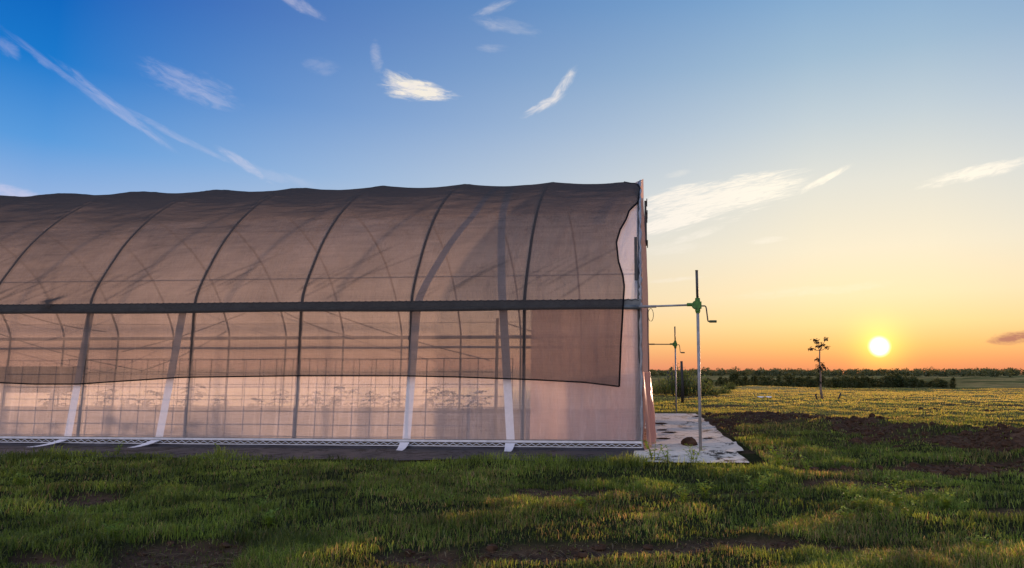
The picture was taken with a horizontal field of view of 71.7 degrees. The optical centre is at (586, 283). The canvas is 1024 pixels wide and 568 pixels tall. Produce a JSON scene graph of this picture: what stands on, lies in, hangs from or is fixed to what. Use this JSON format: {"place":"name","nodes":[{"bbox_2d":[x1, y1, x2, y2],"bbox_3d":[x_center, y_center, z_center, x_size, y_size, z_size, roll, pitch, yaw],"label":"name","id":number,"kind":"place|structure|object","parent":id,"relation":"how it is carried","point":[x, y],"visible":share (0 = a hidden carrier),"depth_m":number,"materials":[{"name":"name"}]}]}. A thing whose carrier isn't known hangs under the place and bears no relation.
{"place":"outdoors","nodes":[
{"label":"outdoors","id":0,"kind":"place"},
{"bbox_2d":[0,374,1023,567],"bbox_3d":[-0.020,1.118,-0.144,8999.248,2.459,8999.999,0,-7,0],"label":"ground","id":1,"kind":"structure","parent":0,"point":[963,384],"depth_m":5.15,"materials":[{"name":"green plant"}]},
{"bbox_2d":[10,473,29,484],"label":"broadleaf weed","id":2,"kind":"object","parent":1,"relation":"on","point":[19,480],"visible":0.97,"depth_m":6.04,"materials":[{"name":"green plant"}]},
{"bbox_2d":[102,522,127,538],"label":"broadleaf weed","id":3,"kind":"object","parent":1,"relation":"on","point":[109,530],"visible":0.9,"depth_m":4.00,"materials":[{"name":"green plant"}]},
{"bbox_2d":[256,495,269,510],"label":"broadleaf weed","id":4,"kind":"object","parent":1,"relation":"on","point":[261,505],"visible":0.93,"depth_m":4.79,"materials":[{"name":"green plant"}]},
{"bbox_2d":[259,508,278,527],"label":"broadleaf weed","id":5,"kind":"object","parent":1,"relation":"on","point":[270,517],"visible":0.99,"depth_m":4.46,"materials":[{"name":"green plant"}]},
{"bbox_2d":[301,499,312,512],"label":"broadleaf weed","id":6,"kind":"object","parent":1,"relation":"on","point":[305,506],"visible":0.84,"depth_m":4.80,"materials":[{"name":"green plant"}]},
{"bbox_2d":[0,445,633,460],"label":"ground mat","id":7,"kind":"object","parent":1,"relation":"on","point":[371,453],"visible":0.69,"depth_m":8.45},
{"bbox_2d":[0,179,656,451],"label":"tunnel","id":8,"kind":"structure","parent":1,"relation":"on","point":[569,416],"depth_m":9.15,"materials":[{"name":"plastic"}]},
{"bbox_2d":[0,383,72,416],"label":"potting bench","id":9,"kind":"object","parent":8,"relation":"on","point":[70,387],"depth_m":15.46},
{"bbox_2d":[41,392,70,410],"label":"seedling","id":10,"kind":"object","parent":8,"relation":"on","point":[54,405],"visible":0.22,"depth_m":16.61,"materials":[{"name":"green plant"}]},
{"bbox_2d":[94,390,114,411],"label":"seedling","id":11,"kind":"object","parent":8,"relation":"on","point":[104,398],"visible":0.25,"depth_m":16.51,"materials":[{"name":"green plant"}]},
{"bbox_2d":[140,390,163,411],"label":"seedling","id":12,"kind":"object","parent":8,"relation":"on","point":[159,394],"visible":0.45,"depth_m":16.48,"materials":[{"name":"green plant"}]},
{"bbox_2d":[177,384,205,410],"bbox_3d":[-9.178,2.691,16.426,0.682,0.702,0.653,-2,-8,14],"label":"seedling","id":13,"kind":"object","parent":8,"relation":"on","point":[194,397],"visible":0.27,"depth_m":16.40,"materials":[{"name":"green plant"}]},
{"bbox_2d":[265,389,289,413],"bbox_3d":[-7.089,2.719,16.236,0.555,0.596,0.579,7,-10,-42],"label":"seedling","id":14,"kind":"object","parent":8,"relation":"on","point":[279,399],"visible":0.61,"depth_m":16.23,"materials":[{"name":"green plant"}]},
{"bbox_2d":[62,377,512,438],"bbox_3d":[-4.298,1.631,9.948,6.580,1.155,0.021,-1,-7,5],"label":"wire trellis","id":15,"kind":"object","parent":8,"relation":"on","point":[442,406],"visible":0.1,"depth_m":9.86,"materials":[{"name":"paint"}]},
{"bbox_2d":[0,181,640,386],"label":"shade net","id":16,"kind":"object","parent":8,"relation":"on","point":[522,282],"visible":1,"depth_m":9.46,"materials":[{"name":"black fabric"}]},
{"bbox_2d":[365,391,380,414],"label":"seedling","id":17,"kind":"object","parent":8,"relation":"on","point":[372,400],"visible":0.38,"depth_m":16.09,"materials":[{"name":"green plant"}]},
{"bbox_2d":[377,391,403,407],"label":"seedling","id":18,"kind":"object","parent":8,"relation":"on","point":[398,392],"visible":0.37,"depth_m":15.98,"materials":[{"name":"green plant"}]},
{"bbox_2d":[419,387,448,413],"bbox_3d":[-3.481,2.655,15.960,0.778,0.654,0.716,-7,-10,43],"label":"seedling","id":19,"kind":"object","parent":8,"relation":"on","point":[434,397],"visible":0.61,"depth_m":15.97,"materials":[{"name":"green plant"}]},
{"bbox_2d":[444,391,462,414],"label":"seedling","id":20,"kind":"object","parent":8,"relation":"on","point":[452,392],"visible":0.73,"depth_m":15.86,"materials":[{"name":"green plant"}]},
{"bbox_2d":[463,390,491,414],"bbox_3d":[-2.490,2.674,15.818,0.673,0.578,0.690,-1,-7,6],"label":"seedling","id":21,"kind":"object","parent":8,"relation":"on","point":[480,404],"visible":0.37,"depth_m":15.85,"materials":[{"name":"green plant"}]},
{"bbox_2d":[492,379,498,438],"bbox_3d":[-1.236,1.327,9.647,0.090,1.720,0.042,-1,-7,5],"label":"steel post","id":22,"kind":"object","parent":8,"relation":"on","point":[495,414],"visible":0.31,"depth_m":9.57,"materials":[{"name":"metal"}]},
{"bbox_2d":[442,492,455,505],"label":"broadleaf weed","id":23,"kind":"object","parent":1,"relation":"on","point":[448,499],"visible":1,"depth_m":4.95,"materials":[{"name":"green plant"}]},
{"bbox_2d":[0,414,1023,567],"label":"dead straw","id":24,"kind":"object","parent":1,"relation":"on","point":[504,544],"visible":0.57,"depth_m":3.85,"materials":[{"name":"beige plant"}]},
{"bbox_2d":[16,407,1023,567],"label":"soil clods","id":25,"kind":"object","parent":1,"relation":"on","point":[982,469],"visible":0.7,"depth_m":7.25,"materials":[{"name":"brown soil"}]},
{"bbox_2d":[572,494,590,512],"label":"broadleaf weed","id":26,"kind":"object","parent":1,"relation":"on","point":[578,502],"visible":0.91,"depth_m":4.91,"materials":[{"name":"green plant"}]},
{"bbox_2d":[651,380,666,392],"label":"bush","id":27,"kind":"object","parent":1,"relation":"on","point":[657,386],"visible":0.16,"depth_m":39.82,"materials":[{"name":"green plant"}]},
{"bbox_2d":[651,373,678,394],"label":"bush","id":28,"kind":"object","parent":1,"relation":"on","point":[663,387],"visible":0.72,"depth_m":34.45,"materials":[{"name":"green plant"}]},
{"bbox_2d":[649,327,684,412],"bbox_3d":[1.866,2.086,17.092,1.033,2.108,0.083,0,-7,-2],"label":"crank post","id":29,"kind":"object","parent":1,"relation":"on","point":[674,344],"visible":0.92,"depth_m":17.12,"materials":[{"name":"metal"}]},
{"bbox_2d":[666,366,693,396],"bbox_3d":[4.009,4.162,30.686,1.274,1.497,1.380,-4,-8,30],"label":"bush","id":30,"kind":"object","parent":1,"relation":"on","point":[672,387],"visible":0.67,"depth_m":30.55,"materials":[{"name":"green plant"}]},
{"bbox_2d":[680,361,683,402],"bbox_3d":[3.187,3.345,23.556,0.105,1.522,0.095,0,-7,0],"label":"fence post","id":31,"kind":"object","parent":1,"relation":"on","point":[682,384],"visible":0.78,"depth_m":23.53,"materials":[{"name":"paint"}]},
{"bbox_2d":[672,486,693,502],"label":"broadleaf weed","id":32,"kind":"object","parent":1,"relation":"on","point":[682,494],"visible":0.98,"depth_m":5.25,"materials":[{"name":"green plant"}]},
{"bbox_2d":[634,413,748,462],"bbox_3d":[1.559,2.470,12.123,1.356,0.044,9.400,-1,-7,5],"label":"ground mat","id":33,"kind":"object","parent":1,"relation":"on","point":[718,447],"visible":0.75,"depth_m":9.37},
{"bbox_2d":[640,440,668,459],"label":"broadleaf weed","id":34,"kind":"object","parent":33,"relation":"on","point":[647,447],"visible":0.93,"depth_m":7.74,"materials":[{"name":"green plant"}]},
{"bbox_2d":[660,445,671,462],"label":"broadleaf weed","id":35,"kind":"object","parent":33,"relation":"on","point":[666,455],"visible":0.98,"depth_m":7.63,"materials":[{"name":"green plant"}]},
{"bbox_2d":[639,270,716,450],"bbox_3d":[1.111,0.942,8.618,0.964,2.223,0.102,-2,-8,15],"label":"crank post","id":36,"kind":"object","parent":33,"relation":"on","point":[696,305],"visible":0.97,"depth_m":8.58,"materials":[{"name":"metal"}]},
{"bbox_2d":[681,437,697,445],"bbox_3d":[1.356,2.099,9.280,0.205,0.175,0.179,2,-8,-14],"label":"dirt lump","id":37,"kind":"object","parent":33,"relation":"on","point":[687,441],"visible":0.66,"depth_m":9.22,"materials":[{"name":"soil"}]},
{"bbox_2d":[669,370,715,396],"bbox_3d":[4.740,4.444,31.439,2.145,1.210,1.959,-4,-8,29],"label":"bush","id":38,"kind":"object","parent":1,"relation":"on","point":[693,392],"visible":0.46,"depth_m":31.30,"materials":[{"name":"green plant"}]},
{"bbox_2d":[683,444,704,464],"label":"broadleaf weed","id":39,"kind":"object","parent":1,"relation":"on","point":[691,458],"visible":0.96,"depth_m":7.48,"materials":[{"name":"green plant"}]},
{"bbox_2d":[691,379,713,390],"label":"bush","id":40,"kind":"object","parent":1,"relation":"on","point":[704,384],"visible":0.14,"depth_m":46.79,"materials":[{"name":"green plant"}]},
{"bbox_2d":[696,479,714,497],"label":"broadleaf weed","id":41,"kind":"object","parent":1,"relation":"on","point":[703,489],"visible":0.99,"depth_m":5.48,"materials":[{"name":"green plant"}]},
{"bbox_2d":[703,384,723,395],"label":"bush","id":42,"kind":"object","parent":1,"relation":"on","point":[714,392],"visible":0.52,"depth_m":33.26,"materials":[{"name":"green plant"}]},
{"bbox_2d":[716,378,723,386],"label":"cedar tree","id":43,"kind":"object","parent":1,"relation":"on","point":[720,383],"visible":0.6,"depth_m":92.13,"materials":[{"name":"green plant"}]},
{"bbox_2d":[715,385,730,393],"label":"bush","id":44,"kind":"object","parent":1,"relation":"on","point":[723,391],"visible":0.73,"depth_m":36.82,"materials":[{"name":"green plant"}]},
{"bbox_2d":[721,381,738,389],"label":"bush","id":45,"kind":"object","parent":1,"relation":"on","point":[732,386],"visible":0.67,"depth_m":51.34,"materials":[{"name":"green plant"}]},
{"bbox_2d":[728,372,741,384],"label":"cedar tree","id":46,"kind":"object","parent":1,"relation":"on","point":[735,375],"visible":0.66,"depth_m":125.11,"materials":[{"name":"green plant"}]},
{"bbox_2d":[735,378,744,385],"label":"cedar tree","id":47,"kind":"object","parent":1,"relation":"on","point":[739,380],"visible":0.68,"depth_m":97.86,"materials":[{"name":"green plant"}]},
{"bbox_2d":[742,375,748,385],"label":"cedar tree","id":48,"kind":"object","parent":1,"relation":"on","point":[745,378],"visible":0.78,"depth_m":116.35,"materials":[{"name":"green plant"}]},
{"bbox_2d":[748,375,760,385],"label":"cedar tree","id":49,"kind":"object","parent":1,"relation":"on","point":[754,379],"visible":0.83,"depth_m":86.34,"materials":[{"name":"green plant"}]},
{"bbox_2d":[740,466,778,495],"bbox_3d":[1.409,1.603,5.704,0.280,0.220,0.220,6,-9,-38],"label":"broadleaf weed","id":50,"kind":"object","parent":1,"relation":"on","point":[763,482],"visible":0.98,"depth_m":5.72,"materials":[{"name":"green plant"}]},
{"bbox_2d":[758,375,769,381],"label":"cedar tree","id":51,"kind":"object","parent":1,"relation":"on","point":[763,379],"visible":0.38,"depth_m":114.72,"materials":[{"name":"green plant"}]},
{"bbox_2d":[766,375,773,384],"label":"cedar tree","id":52,"kind":"object","parent":1,"relation":"on","point":[770,377],"visible":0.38,"depth_m":125.47,"materials":[{"name":"green plant"}]},
{"bbox_2d":[762,444,797,465],"bbox_3d":[1.949,1.737,7.089,0.339,0.267,0.267,2,-8,-13],"label":"broadleaf weed","id":53,"kind":"object","parent":1,"relation":"on","point":[777,458],"visible":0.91,"depth_m":7.07,"materials":[{"name":"green plant"}]},
{"bbox_2d":[779,373,794,386],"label":"cedar tree","id":54,"kind":"object","parent":1,"relation":"on","point":[787,379],"visible":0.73,"depth_m":112.30,"materials":[{"name":"green plant"}]},
{"bbox_2d":[791,376,805,386],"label":"cedar tree","id":55,"kind":"object","parent":1,"relation":"on","point":[797,381],"visible":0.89,"depth_m":88.66,"materials":[{"name":"green plant"}]},
{"bbox_2d":[799,454,811,470],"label":"broadleaf weed","id":56,"kind":"object","parent":1,"relation":"on","point":[807,463],"visible":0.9,"depth_m":6.64,"materials":[{"name":"green plant"}]},
{"bbox_2d":[804,375,813,387],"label":"cedar tree","id":57,"kind":"object","parent":1,"relation":"on","point":[806,378],"visible":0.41,"depth_m":90.80,"materials":[{"name":"green plant"}]},
{"bbox_2d":[805,378,816,387],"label":"cedar tree","id":58,"kind":"object","parent":1,"relation":"on","point":[810,381],"visible":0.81,"depth_m":84.39,"materials":[{"name":"green plant"}]},
{"bbox_2d":[808,337,830,399],"bbox_3d":[8.890,3.244,26.847,0.840,2.436,0.586,0,-7,0],"label":"sapling","id":59,"kind":"object","parent":1,"relation":"on","point":[820,368],"visible":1,"depth_m":26.84,"materials":[{"name":"green plant"}]},
{"bbox_2d":[822,377,832,387],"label":"cedar tree","id":60,"kind":"object","parent":1,"relation":"on","point":[827,384],"visible":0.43,"depth_m":96.34,"materials":[{"name":"green plant"}]},
{"bbox_2d":[827,375,842,388],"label":"cedar tree","id":61,"kind":"object","parent":1,"relation":"on","point":[835,384],"visible":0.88,"depth_m":84.75,"materials":[{"name":"green plant"}]},
{"bbox_2d":[650,366,1023,376],"bbox_3d":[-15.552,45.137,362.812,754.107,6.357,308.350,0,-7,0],"label":"wood","id":62,"kind":"object","parent":1,"relation":"on","point":[984,372],"visible":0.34,"depth_m":327.03,"materials":[{"name":"plant"}]},
{"bbox_2d":[839,381,848,387],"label":"cedar tree","id":63,"kind":"object","parent":1,"relation":"on","point":[843,384],"visible":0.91,"depth_m":78.11,"materials":[{"name":"green plant"}]},
{"bbox_2d":[836,506,856,520],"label":"broadleaf weed","id":64,"kind":"object","parent":1,"relation":"on","point":[848,512],"visible":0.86,"depth_m":4.49,"materials":[{"name":"green plant"}]},
{"bbox_2d":[841,484,856,501],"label":"broadleaf weed","id":65,"kind":"object","parent":1,"relation":"on","point":[849,496],"visible":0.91,"depth_m":5.27,"materials":[{"name":"green plant"}]},
{"bbox_2d":[840,374,858,387],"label":"cedar tree","id":66,"kind":"object","parent":1,"relation":"on","point":[846,379],"visible":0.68,"depth_m":89.14,"materials":[{"name":"green plant"}]},
{"bbox_2d":[855,381,863,387],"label":"cedar tree","id":67,"kind":"object","parent":1,"relation":"on","point":[858,384],"visible":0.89,"depth_m":93.92,"materials":[{"name":"green plant"}]},
{"bbox_2d":[851,494,871,510],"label":"broadleaf weed","id":68,"kind":"object","parent":1,"relation":"on","point":[862,499],"visible":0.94,"depth_m":4.87,"materials":[{"name":"green plant"}]},
{"bbox_2d":[860,375,867,387],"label":"cedar tree","id":69,"kind":"object","parent":1,"relation":"on","point":[862,380],"visible":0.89,"depth_m":94.14,"materials":[{"name":"green plant"}]},
{"bbox_2d":[867,376,881,387],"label":"cedar tree","id":70,"kind":"object","parent":1,"relation":"on","point":[872,381],"visible":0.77,"depth_m":97.41,"materials":[{"name":"green plant"}]},
{"bbox_2d":[874,481,890,495],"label":"broadleaf weed","id":71,"kind":"object","parent":1,"relation":"on","point":[881,487],"visible":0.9,"depth_m":5.46,"materials":[{"name":"green plant"}]},
{"bbox_2d":[881,380,889,387],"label":"cedar tree","id":72,"kind":"object","parent":1,"relation":"on","point":[886,384],"visible":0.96,"depth_m":94.08,"materials":[{"name":"green plant"}]},
{"bbox_2d":[878,373,902,387],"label":"cedar tree","id":73,"kind":"object","parent":1,"relation":"on","point":[888,378],"visible":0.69,"depth_m":96.45,"materials":[{"name":"green plant"}]},
{"bbox_2d":[884,488,905,506],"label":"broadleaf weed","id":74,"kind":"object","parent":1,"relation":"on","point":[899,497],"visible":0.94,"depth_m":4.92,"materials":[{"name":"green plant"}]},
{"bbox_2d":[884,474,910,494],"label":"broadleaf weed","id":75,"kind":"object","parent":1,"relation":"on","point":[898,486],"visible":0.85,"depth_m":5.54,"materials":[{"name":"green plant"}]},
{"bbox_2d":[894,375,908,387],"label":"cedar tree","id":76,"kind":"object","parent":1,"relation":"on","point":[902,380],"visible":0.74,"depth_m":97.04,"materials":[{"name":"green plant"}]},
{"bbox_2d":[901,498,918,515],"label":"broadleaf weed","id":77,"kind":"object","parent":1,"relation":"on","point":[910,509],"visible":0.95,"depth_m":4.58,"materials":[{"name":"green plant"}]},
{"bbox_2d":[904,374,921,386],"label":"cedar tree","id":78,"kind":"object","parent":1,"relation":"on","point":[910,378],"visible":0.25,"depth_m":93.71,"materials":[{"name":"green plant"}]},
{"bbox_2d":[907,377,920,387],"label":"cedar tree","id":79,"kind":"object","parent":1,"relation":"on","point":[913,381],"visible":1,"depth_m":89.74,"materials":[{"name":"green plant"}]},
{"bbox_2d":[923,483,935,501],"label":"broadleaf weed","id":80,"kind":"object","parent":1,"relation":"on","point":[928,494],"visible":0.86,"depth_m":5.33,"materials":[{"name":"green plant"}]},
{"bbox_2d":[933,378,948,387],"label":"cedar tree","id":81,"kind":"object","parent":1,"relation":"on","point":[941,383],"visible":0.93,"depth_m":90.10,"materials":[{"name":"green plant"}]},
{"bbox_2d":[937,492,955,509],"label":"broadleaf weed","id":82,"kind":"object","parent":1,"relation":"on","point":[948,501],"visible":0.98,"depth_m":5.01,"materials":[{"name":"green plant"}]},
{"bbox_2d":[950,377,956,387],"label":"cedar tree","id":83,"kind":"object","parent":1,"relation":"on","point":[953,379],"visible":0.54,"depth_m":97.27,"materials":[{"name":"green plant"}]},
{"bbox_2d":[956,498,969,511],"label":"broadleaf weed","id":84,"kind":"object","parent":1,"relation":"on","point":[962,507],"visible":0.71,"depth_m":4.90,"materials":[{"name":"green plant"}]},
{"bbox_2d":[964,532,991,552],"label":"broadleaf weed","id":85,"kind":"object","parent":1,"relation":"on","point":[981,542],"visible":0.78,"depth_m":3.73,"materials":[{"name":"green plant"}]},
{"bbox_2d":[0,0,1023,372],"label":"sky","id":86,"kind":"structure","parent":0,"point":[850,173],"materials":[{"name":"blue"}]}
]}

